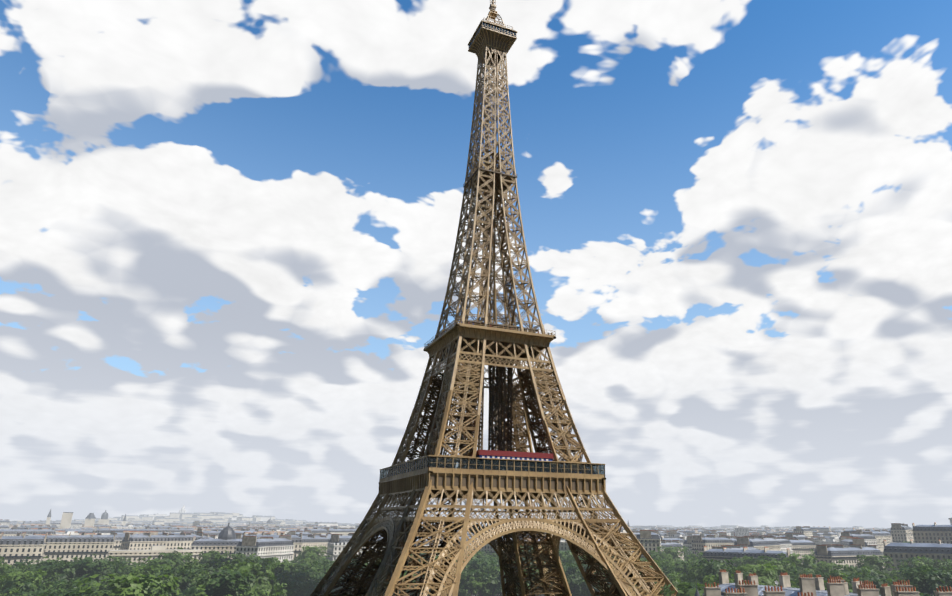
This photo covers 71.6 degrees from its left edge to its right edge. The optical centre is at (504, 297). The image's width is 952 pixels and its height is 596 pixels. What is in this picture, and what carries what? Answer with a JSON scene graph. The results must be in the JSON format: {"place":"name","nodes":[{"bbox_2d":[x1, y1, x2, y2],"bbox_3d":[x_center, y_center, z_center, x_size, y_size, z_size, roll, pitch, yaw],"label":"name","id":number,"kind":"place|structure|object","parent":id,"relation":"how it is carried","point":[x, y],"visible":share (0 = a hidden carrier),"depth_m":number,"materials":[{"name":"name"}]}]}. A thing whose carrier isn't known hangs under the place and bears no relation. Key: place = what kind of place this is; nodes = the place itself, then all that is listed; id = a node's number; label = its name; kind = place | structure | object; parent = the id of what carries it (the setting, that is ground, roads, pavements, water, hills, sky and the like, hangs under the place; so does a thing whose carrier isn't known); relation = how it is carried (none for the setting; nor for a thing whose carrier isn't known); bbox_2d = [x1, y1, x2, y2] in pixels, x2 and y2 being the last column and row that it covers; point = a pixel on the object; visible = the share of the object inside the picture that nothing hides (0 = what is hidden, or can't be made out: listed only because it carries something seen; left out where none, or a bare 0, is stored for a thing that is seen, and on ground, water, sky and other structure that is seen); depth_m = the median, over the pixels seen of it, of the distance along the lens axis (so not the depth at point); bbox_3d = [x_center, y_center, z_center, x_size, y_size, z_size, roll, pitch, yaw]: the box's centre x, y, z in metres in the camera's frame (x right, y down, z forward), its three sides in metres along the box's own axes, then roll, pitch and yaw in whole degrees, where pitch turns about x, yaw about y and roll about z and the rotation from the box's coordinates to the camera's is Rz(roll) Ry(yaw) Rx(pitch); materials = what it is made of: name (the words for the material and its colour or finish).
{"place":"outdoors","nodes":[
{"label":"outdoors","id":0,"kind":"place"},
{"bbox_2d":[0,0,951,527],"label":"sky","id":1,"kind":"structure","parent":0,"point":[229,228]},
{"bbox_2d":[362,553,885,595],"bbox_3d":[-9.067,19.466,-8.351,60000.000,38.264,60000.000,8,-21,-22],"label":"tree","id":2,"kind":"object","parent":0,"point":[468,591],"depth_m":405.06,"materials":[{"name":"green plant"}]},
{"bbox_2d":[0,562,13,580],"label":"tree","id":3,"kind":"object","parent":2,"relation":"on","point":[4,567],"visible":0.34,"depth_m":275.62,"materials":[{"name":"green plant"}]},
{"bbox_2d":[8,565,24,572],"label":"tree","id":4,"kind":"object","parent":2,"relation":"on","point":[16,570],"visible":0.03,"depth_m":311.27,"materials":[{"name":"green plant"}]},
{"bbox_2d":[5,556,34,571],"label":"tree","id":5,"kind":"object","parent":2,"relation":"on","point":[16,564],"visible":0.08,"depth_m":337.38,"materials":[{"name":"green plant"}]},
{"bbox_2d":[2,579,38,595],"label":"tree","id":6,"kind":"object","parent":2,"relation":"on","point":[13,593],"visible":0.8,"depth_m":215.45,"materials":[{"name":"green plant"}]},
{"bbox_2d":[0,569,46,593],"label":"tree","id":7,"kind":"object","parent":2,"relation":"on","point":[13,578],"visible":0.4,"depth_m":243.22,"materials":[{"name":"green plant"}]},
{"bbox_2d":[5,574,47,595],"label":"tree","id":8,"kind":"object","parent":2,"relation":"on","point":[27,586],"visible":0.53,"depth_m":226.23,"materials":[{"name":"green plant"}]},
{"bbox_2d":[9,588,44,595],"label":"tree","id":9,"kind":"object","parent":2,"relation":"on","point":[14,591],"visible":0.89,"depth_m":177.31,"materials":[{"name":"green plant"}]},
{"bbox_2d":[21,560,67,573],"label":"tree","id":10,"kind":"object","parent":2,"relation":"on","point":[42,563],"visible":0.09,"depth_m":299.19,"materials":[{"name":"green plant"}]},
{"bbox_2d":[33,572,65,588],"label":"tree","id":11,"kind":"object","parent":2,"relation":"on","point":[50,578],"visible":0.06,"depth_m":273.27,"materials":[{"name":"green plant"}]},
{"bbox_2d":[33,587,81,595],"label":"tree","id":12,"kind":"object","parent":2,"relation":"on","point":[55,592],"visible":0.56,"depth_m":207.69,"materials":[{"name":"green plant"}]},
{"bbox_2d":[42,581,76,590],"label":"tree","id":13,"kind":"object","parent":2,"relation":"on","point":[51,585],"visible":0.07,"depth_m":262.61,"materials":[{"name":"green plant"}]},
{"bbox_2d":[36,560,86,584],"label":"tree","id":14,"kind":"object","parent":2,"relation":"on","point":[65,572],"visible":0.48,"depth_m":281.25,"materials":[{"name":"green plant"}]},
{"bbox_2d":[53,579,97,594],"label":"tree","id":15,"kind":"object","parent":2,"relation":"on","point":[58,585],"visible":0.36,"depth_m":238.59,"materials":[{"name":"green plant"}]},
{"bbox_2d":[54,590,107,595],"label":"tree","id":16,"kind":"object","parent":2,"relation":"on","point":[72,593],"visible":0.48,"depth_m":155.01,"materials":[{"name":"green plant"}]},
{"bbox_2d":[69,557,122,584],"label":"tree","id":17,"kind":"object","parent":2,"relation":"on","point":[90,569],"visible":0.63,"depth_m":287.02,"materials":[{"name":"green plant"}]},
{"bbox_2d":[83,575,113,595],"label":"tree","id":18,"kind":"object","parent":2,"relation":"on","point":[106,588],"visible":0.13,"depth_m":242.33,"materials":[{"name":"green plant"}]},
{"bbox_2d":[93,555,126,583],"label":"tree","id":19,"kind":"object","parent":2,"relation":"on","point":[121,571],"visible":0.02,"depth_m":314.73,"materials":[{"name":"green plant"}]},
{"bbox_2d":[103,556,130,564],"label":"tree","id":20,"kind":"object","parent":2,"relation":"on","point":[120,559],"visible":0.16,"depth_m":408.79,"materials":[{"name":"green plant"}]},
{"bbox_2d":[114,561,140,569],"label":"tree","id":21,"kind":"object","parent":2,"relation":"on","point":[134,564],"visible":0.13,"depth_m":371.92,"materials":[{"name":"green plant"}]},
{"bbox_2d":[74,571,181,595],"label":"tree","id":22,"kind":"object","parent":2,"relation":"on","point":[130,584],"visible":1,"depth_m":152.00,"materials":[{"name":"green plant"}]},
{"bbox_2d":[123,561,134,574],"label":"tree","id":23,"kind":"object","parent":2,"relation":"on","point":[128,569],"visible":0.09,"depth_m":349.08,"materials":[{"name":"green plant"}]},
{"bbox_2d":[133,564,170,577],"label":"tree","id":24,"kind":"object","parent":2,"relation":"on","point":[159,569],"visible":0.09,"depth_m":267.62,"materials":[{"name":"green plant"}]},
{"bbox_2d":[128,558,178,574],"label":"tree","id":25,"kind":"object","parent":2,"relation":"on","point":[171,563],"visible":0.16,"depth_m":304.12,"materials":[{"name":"green plant"}]},
{"bbox_2d":[144,573,181,595],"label":"tree","id":26,"kind":"object","parent":2,"relation":"on","point":[163,582],"visible":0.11,"depth_m":243.77,"materials":[{"name":"green plant"}]},
{"bbox_2d":[158,547,190,569],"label":"tree","id":27,"kind":"object","parent":2,"relation":"on","point":[177,558],"visible":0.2,"depth_m":355.30,"materials":[{"name":"green plant"}]},
{"bbox_2d":[152,566,202,595],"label":"tree","id":28,"kind":"object","parent":2,"relation":"on","point":[184,575],"visible":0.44,"depth_m":248.10,"materials":[{"name":"green plant"}]},
{"bbox_2d":[164,552,192,565],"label":"tree","id":29,"kind":"object","parent":2,"relation":"on","point":[184,556],"visible":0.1,"depth_m":413.22,"materials":[{"name":"green plant"}]},
{"bbox_2d":[169,578,197,595],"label":"tree","id":30,"kind":"object","parent":2,"relation":"on","point":[193,584],"visible":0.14,"depth_m":245.59,"materials":[{"name":"green plant"}]},
{"bbox_2d":[161,557,210,585],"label":"tree","id":31,"kind":"object","parent":2,"relation":"on","point":[190,566],"visible":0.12,"depth_m":262.49,"materials":[{"name":"green plant"}]},
{"bbox_2d":[189,555,231,584],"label":"tree","id":32,"kind":"object","parent":2,"relation":"on","point":[210,568],"visible":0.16,"depth_m":277.65,"materials":[{"name":"green plant"}]},
{"bbox_2d":[198,550,228,564],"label":"tree","id":33,"kind":"object","parent":2,"relation":"on","point":[208,557],"visible":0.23,"depth_m":399.87,"materials":[{"name":"green plant"}]},
{"bbox_2d":[195,585,231,595],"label":"tree","id":34,"kind":"object","parent":2,"relation":"on","point":[201,588],"visible":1,"depth_m":183.60,"materials":[{"name":"green plant"}]},
{"bbox_2d":[182,569,255,595],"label":"tree","id":35,"kind":"object","parent":2,"relation":"on","point":[222,585],"visible":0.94,"depth_m":209.33,"materials":[{"name":"green plant"}]},
{"bbox_2d":[207,557,239,569],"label":"tree","id":36,"kind":"object","parent":2,"relation":"on","point":[221,560],"visible":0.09,"depth_m":319.72,"materials":[{"name":"green plant"}]},
{"bbox_2d":[206,564,254,595],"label":"tree","id":37,"kind":"object","parent":2,"relation":"on","point":[243,571],"visible":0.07,"depth_m":231.48,"materials":[{"name":"green plant"}]},
{"bbox_2d":[221,553,253,559],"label":"tree","id":38,"kind":"object","parent":2,"relation":"on","point":[242,555],"visible":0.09,"depth_m":395.37,"materials":[{"name":"green plant"}]},
{"bbox_2d":[222,558,270,584],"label":"tree","id":39,"kind":"object","parent":2,"relation":"on","point":[249,564],"visible":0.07,"depth_m":285.20,"materials":[{"name":"green plant"}]},
{"bbox_2d":[223,560,282,595],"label":"tree","id":40,"kind":"object","parent":2,"relation":"on","point":[262,579],"visible":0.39,"depth_m":251.73,"materials":[{"name":"green plant"}]},
{"bbox_2d":[236,584,284,595],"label":"tree","id":41,"kind":"object","parent":2,"relation":"on","point":[249,592],"visible":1,"depth_m":181.32,"materials":[{"name":"green plant"}]},
{"bbox_2d":[252,588,269,595],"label":"tree","id":42,"kind":"object","parent":2,"relation":"on","point":[262,592],"visible":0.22,"depth_m":239.43,"materials":[{"name":"green plant"}]},
{"bbox_2d":[248,557,277,572],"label":"tree","id":43,"kind":"object","parent":2,"relation":"on","point":[259,560],"visible":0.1,"depth_m":341.35,"materials":[{"name":"green plant"}]},
{"bbox_2d":[263,561,294,574],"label":"tree","id":44,"kind":"object","parent":2,"relation":"on","point":[280,567],"visible":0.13,"depth_m":331.98,"materials":[{"name":"green plant"}]},
{"bbox_2d":[270,573,297,595],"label":"tree","id":45,"kind":"object","parent":2,"relation":"on","point":[288,589],"visible":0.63,"depth_m":263.14,"materials":[{"name":"green plant"}]},
{"bbox_2d":[271,564,296,580],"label":"tree","id":46,"kind":"object","parent":2,"relation":"on","point":[280,571],"visible":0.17,"depth_m":309.26,"materials":[{"name":"green plant"}]},
{"bbox_2d":[272,568,303,594],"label":"tree","id":47,"kind":"object","parent":2,"relation":"on","point":[280,576],"visible":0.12,"depth_m":294.88,"materials":[{"name":"green plant"}]},
{"bbox_2d":[291,554,302,564],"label":"tree","id":48,"kind":"object","parent":2,"relation":"on","point":[296,559],"visible":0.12,"depth_m":467.87,"materials":[{"name":"green plant"}]},
{"bbox_2d":[288,570,318,586],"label":"tree","id":49,"kind":"object","parent":2,"relation":"on","point":[303,575],"visible":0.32,"depth_m":315.82,"materials":[{"name":"green plant"}]},
{"bbox_2d":[289,561,320,577],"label":"tree","id":50,"kind":"object","parent":2,"relation":"on","point":[309,565],"visible":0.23,"depth_m":330.48,"materials":[{"name":"green plant"}]},
{"bbox_2d":[297,545,326,560],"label":"tree","id":51,"kind":"object","parent":2,"relation":"on","point":[315,550],"visible":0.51,"depth_m":485.34,"materials":[{"name":"green plant"}]},
{"bbox_2d":[300,551,324,562],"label":"tree","id":52,"kind":"object","parent":2,"relation":"on","point":[306,559],"visible":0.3,"depth_m":442.98,"materials":[{"name":"green plant"}]},
{"bbox_2d":[301,565,328,576],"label":"tree","id":53,"kind":"object","parent":2,"relation":"on","point":[321,570],"visible":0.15,"depth_m":330.22,"materials":[{"name":"green plant"}]},
{"bbox_2d":[296,579,334,595],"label":"tree","id":54,"kind":"object","parent":2,"relation":"on","point":[308,591],"visible":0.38,"depth_m":292.58,"materials":[{"name":"green plant"}]},
{"bbox_2d":[328,574,356,594],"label":"tree","id":55,"kind":"object","parent":2,"relation":"on","point":[336,589],"visible":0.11,"depth_m":298.75,"materials":[{"name":"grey plant"}]},
{"bbox_2d":[458,589,470,595],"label":"tree","id":56,"kind":"object","parent":2,"relation":"on","point":[463,592],"visible":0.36,"depth_m":346.35,"materials":[{"name":"green plant"}]},
{"bbox_2d":[459,569,484,595],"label":"tree","id":57,"kind":"object","parent":2,"relation":"on","point":[465,576],"visible":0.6,"depth_m":337.62,"materials":[{"name":"green plant"}]},
{"bbox_2d":[0,505,951,595],"bbox_3d":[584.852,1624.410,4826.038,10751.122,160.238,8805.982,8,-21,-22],"label":"city buildings","id":58,"kind":"structure","parent":2,"relation":"on","point":[134,538],"depth_m":518.18,"materials":[{"name":"beige stone"}]},
{"bbox_2d":[469,566,491,595],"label":"tree","id":59,"kind":"object","parent":2,"relation":"on","point":[483,569],"visible":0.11,"depth_m":358.85,"materials":[{"name":"green plant"}]},
{"bbox_2d":[469,572,492,595],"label":"tree","id":60,"kind":"object","parent":2,"relation":"on","point":[484,588],"visible":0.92,"depth_m":331.36,"materials":[{"name":"green plant"}]},
{"bbox_2d":[467,558,495,595],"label":"tree","id":61,"kind":"object","parent":2,"relation":"on","point":[475,563],"visible":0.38,"depth_m":363.28,"materials":[{"name":"green plant"}]},
{"bbox_2d":[475,562,505,595],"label":"tree","id":62,"kind":"object","parent":2,"relation":"on","point":[492,576],"visible":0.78,"depth_m":334.37,"materials":[{"name":"green plant"}]},
{"bbox_2d":[310,0,677,595],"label":"eiffel tower","id":63,"kind":"structure","parent":2,"relation":"on","point":[501,470],"depth_m":268.99,"materials":[{"name":"metal"}]},
{"bbox_2d":[559,550,580,561],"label":"tree","id":64,"kind":"object","parent":2,"relation":"on","point":[562,556],"visible":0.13,"depth_m":404.56,"materials":[{"name":"green plant"}]},
{"bbox_2d":[562,562,587,592],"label":"tree","id":65,"kind":"object","parent":2,"relation":"on","point":[572,574],"visible":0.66,"depth_m":322.68,"materials":[{"name":"green plant"}]},
{"bbox_2d":[571,583,582,595],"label":"tree","id":66,"kind":"object","parent":2,"relation":"on","point":[579,593],"visible":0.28,"depth_m":323.12,"materials":[{"name":"green plant"}]},
{"bbox_2d":[564,556,601,573],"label":"tree","id":67,"kind":"object","parent":2,"relation":"on","point":[580,558],"visible":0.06,"depth_m":368.16,"materials":[{"name":"green plant"}]},
{"bbox_2d":[575,572,609,595],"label":"tree","id":68,"kind":"object","parent":2,"relation":"on","point":[586,591],"visible":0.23,"depth_m":309.89,"materials":[{"name":"green plant"}]},
{"bbox_2d":[648,551,668,559],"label":"tree","id":69,"kind":"object","parent":2,"relation":"on","point":[649,553],"visible":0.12,"depth_m":482.63,"materials":[{"name":"green plant"}]},
{"bbox_2d":[645,550,673,570],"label":"tree","id":70,"kind":"object","parent":2,"relation":"on","point":[661,560],"visible":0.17,"depth_m":383.18,"materials":[{"name":"green plant"}]},
{"bbox_2d":[655,571,686,590],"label":"tree","id":71,"kind":"object","parent":2,"relation":"on","point":[677,580],"visible":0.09,"depth_m":285.07,"materials":[{"name":"green plant"}]},
{"bbox_2d":[657,546,685,562],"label":"tree","id":72,"kind":"object","parent":2,"relation":"on","point":[673,552],"visible":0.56,"depth_m":485.31,"materials":[{"name":"green plant"}]},
{"bbox_2d":[661,565,684,576],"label":"tree","id":73,"kind":"object","parent":2,"relation":"on","point":[666,573],"visible":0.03,"depth_m":329.34,"materials":[{"name":"green plant"}]},
{"bbox_2d":[667,573,686,582],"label":"tree","id":74,"kind":"object","parent":2,"relation":"on","point":[674,574],"visible":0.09,"depth_m":311.30,"materials":[{"name":"green plant"}]},
{"bbox_2d":[664,560,697,575],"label":"tree","id":75,"kind":"object","parent":2,"relation":"on","point":[681,566],"visible":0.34,"depth_m":364.61,"materials":[{"name":"green plant"}]},
{"bbox_2d":[659,579,710,595],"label":"tree","id":76,"kind":"object","parent":2,"relation":"on","point":[689,592],"visible":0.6,"depth_m":183.80,"materials":[{"name":"green plant"}]},
{"bbox_2d":[682,546,691,557],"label":"tree","id":77,"kind":"object","parent":2,"relation":"on","point":[686,551],"visible":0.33,"depth_m":652.85,"materials":[{"name":"green plant"}]},
{"bbox_2d":[677,559,701,583],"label":"tree","id":78,"kind":"object","parent":2,"relation":"on","point":[687,575],"visible":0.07,"depth_m":302.64,"materials":[{"name":"green plant"}]},
{"bbox_2d":[686,564,703,581],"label":"tree","id":79,"kind":"object","parent":2,"relation":"on","point":[691,573],"visible":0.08,"depth_m":293.83,"materials":[{"name":"green plant"}]},
{"bbox_2d":[677,582,716,594],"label":"tree","id":80,"kind":"object","parent":2,"relation":"on","point":[694,586],"visible":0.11,"depth_m":186.54,"materials":[{"name":"green plant"}]},
{"bbox_2d":[690,559,733,584],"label":"tree","id":81,"kind":"object","parent":2,"relation":"on","point":[711,567],"visible":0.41,"depth_m":281.52,"materials":[{"name":"green plant"}]},
{"bbox_2d":[703,573,743,586],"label":"tree","id":82,"kind":"object","parent":2,"relation":"on","point":[707,577],"visible":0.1,"depth_m":214.01,"materials":[{"name":"green plant"}]},
{"bbox_2d":[732,555,754,566],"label":"tree","id":83,"kind":"object","parent":2,"relation":"on","point":[745,560],"visible":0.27,"depth_m":415.31,"materials":[{"name":"green plant"}]},
{"bbox_2d":[731,563,778,585],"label":"tree","id":84,"kind":"object","parent":2,"relation":"on","point":[765,576],"visible":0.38,"depth_m":267.26,"materials":[{"name":"green plant"}]},
{"bbox_2d":[749,555,781,567],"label":"tree","id":85,"kind":"object","parent":2,"relation":"on","point":[762,557],"visible":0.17,"depth_m":378.90,"materials":[{"name":"green plant"}]},
{"bbox_2d":[754,560,797,584],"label":"tree","id":86,"kind":"object","parent":2,"relation":"on","point":[781,567],"visible":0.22,"depth_m":296.43,"materials":[{"name":"green plant"}]},
{"bbox_2d":[775,570,815,588],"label":"tree","id":87,"kind":"object","parent":2,"relation":"on","point":[795,572],"visible":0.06,"depth_m":267.21,"materials":[{"name":"green plant"}]},
{"bbox_2d":[778,553,817,572],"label":"tree","id":88,"kind":"object","parent":2,"relation":"on","point":[808,563],"visible":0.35,"depth_m":361.71,"materials":[{"name":"green plant"}]},
{"bbox_2d":[785,565,812,579],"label":"tree","id":89,"kind":"object","parent":2,"relation":"on","point":[799,569],"visible":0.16,"depth_m":340.30,"materials":[{"name":"green plant"}]},
{"bbox_2d":[801,569,851,589],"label":"tree","id":90,"kind":"object","parent":2,"relation":"on","point":[821,573],"visible":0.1,"depth_m":274.98,"materials":[{"name":"green plant"}]},
{"bbox_2d":[815,561,847,572],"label":"tree","id":91,"kind":"object","parent":2,"relation":"on","point":[825,567],"visible":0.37,"depth_m":362.68,"materials":[{"name":"green plant"}]},
{"bbox_2d":[823,572,852,592],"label":"tree","id":92,"kind":"object","parent":2,"relation":"on","point":[842,575],"visible":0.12,"depth_m":214.17,"materials":[{"name":"green plant"}]},
{"bbox_2d":[829,560,870,585],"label":"tree","id":93,"kind":"object","parent":2,"relation":"on","point":[855,571],"visible":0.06,"depth_m":285.62,"materials":[{"name":"green plant"}]},
{"bbox_2d":[835,565,873,573],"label":"tree","id":94,"kind":"object","parent":2,"relation":"on","point":[851,566],"visible":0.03,"depth_m":325.61,"materials":[{"name":"green plant"}]},
{"bbox_2d":[845,568,885,578],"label":"tree","id":95,"kind":"object","parent":2,"relation":"on","point":[873,573],"visible":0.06,"depth_m":314.18,"materials":[{"name":"green plant"}]},
{"bbox_2d":[845,573,894,593],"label":"tree","id":96,"kind":"object","parent":2,"relation":"on","point":[865,578],"visible":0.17,"depth_m":249.95,"materials":[{"name":"green plant"}]},
{"bbox_2d":[855,554,893,577],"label":"tree","id":97,"kind":"object","parent":2,"relation":"on","point":[876,563],"visible":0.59,"depth_m":367.74,"materials":[{"name":"green plant"}]},
{"bbox_2d":[890,566,902,579],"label":"tree","id":98,"kind":"object","parent":2,"relation":"on","point":[895,573],"visible":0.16,"depth_m":356.20,"materials":[{"name":"green plant"}]},
{"bbox_2d":[897,556,929,576],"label":"tree","id":99,"kind":"object","parent":2,"relation":"on","point":[916,564],"visible":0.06,"depth_m":347.32,"materials":[{"name":"green plant"}]},
{"bbox_2d":[896,556,934,567],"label":"tree","id":100,"kind":"object","parent":2,"relation":"on","point":[908,561],"visible":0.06,"depth_m":372.08,"materials":[{"name":"green plant"}]},
{"bbox_2d":[899,565,951,595],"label":"tree","id":101,"kind":"object","parent":2,"relation":"on","point":[918,581],"visible":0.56,"depth_m":226.26,"materials":[{"name":"green plant"}]},
{"bbox_2d":[924,558,951,572],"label":"tree","id":102,"kind":"object","parent":2,"relation":"on","point":[940,563],"visible":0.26,"depth_m":348.66,"materials":[{"name":"green plant"}]},
{"bbox_2d":[939,566,951,585],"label":"tree","id":103,"kind":"object","parent":2,"relation":"on","point":[947,582],"visible":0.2,"depth_m":273.92,"materials":[{"name":"plant"}]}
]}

